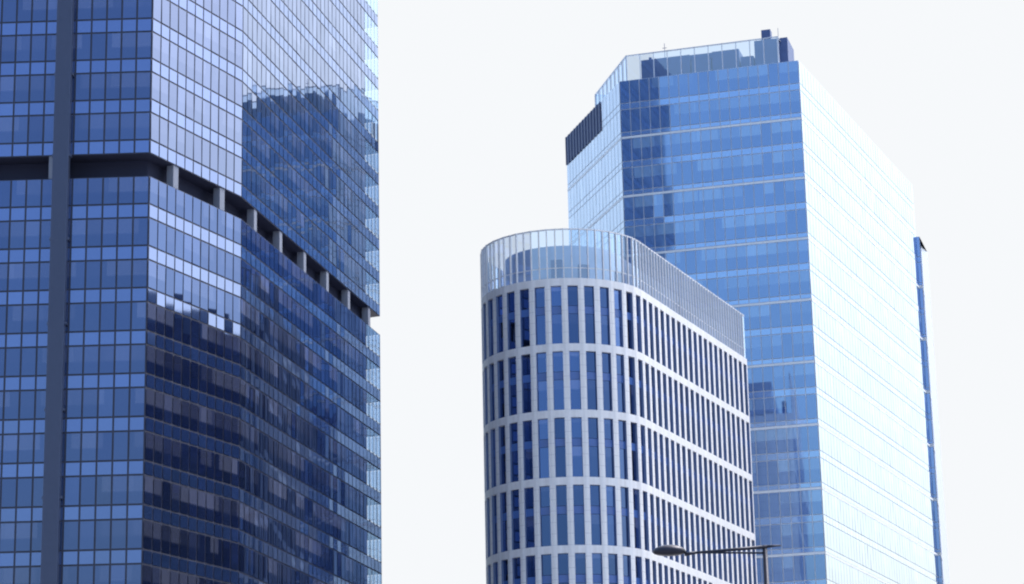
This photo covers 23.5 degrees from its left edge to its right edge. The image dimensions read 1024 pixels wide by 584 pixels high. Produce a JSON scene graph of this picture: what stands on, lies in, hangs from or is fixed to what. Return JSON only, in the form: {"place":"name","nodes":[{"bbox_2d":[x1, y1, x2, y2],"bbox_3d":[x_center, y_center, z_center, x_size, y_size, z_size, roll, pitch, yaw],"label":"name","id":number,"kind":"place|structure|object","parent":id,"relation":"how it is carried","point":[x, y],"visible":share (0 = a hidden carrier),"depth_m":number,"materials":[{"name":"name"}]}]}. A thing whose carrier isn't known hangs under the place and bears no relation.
{"place":"outdoors","nodes":[
{"label":"outdoors","id":0,"kind":"place"},
{"bbox_2d":[0,0,381,583],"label":"tower","id":1,"kind":"structure","parent":0,"point":[189,306],"depth_m":219.94,"materials":[{"name":"blue glass"}]},
{"bbox_2d":[480,228,756,583],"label":"office building","id":2,"kind":"structure","parent":0,"point":[616,432],"depth_m":256.94,"materials":[{"name":"blue glass"}]},
{"bbox_2d":[364,0,1023,583],"label":"sky","id":3,"kind":"structure","parent":0,"point":[479,101],"materials":[{"name":"white"}]},
{"bbox_2d":[565,29,938,583],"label":"tower","id":4,"kind":"structure","parent":0,"point":[767,191],"depth_m":318.43,"materials":[{"name":"blue glass"}]},
{"bbox_3d":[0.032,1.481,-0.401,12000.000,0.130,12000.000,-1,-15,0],"label":"ground","id":5,"kind":"structure","parent":0,"visible":0},
{"bbox_2d":[652,545,780,583],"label":"street lamp","id":6,"kind":"object","parent":5,"relation":"on","point":[669,550],"visible":1,"depth_m":55.05,"materials":[{"name":"grey metal"}]},
{"bbox_2d":[916,237,949,583],"bbox_3d":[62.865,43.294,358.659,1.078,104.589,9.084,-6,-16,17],"label":"skyscraper","id":7,"kind":"structure","parent":5,"relation":"on","point":[934,434],"depth_m":365.05,"materials":[{"name":"blue"}]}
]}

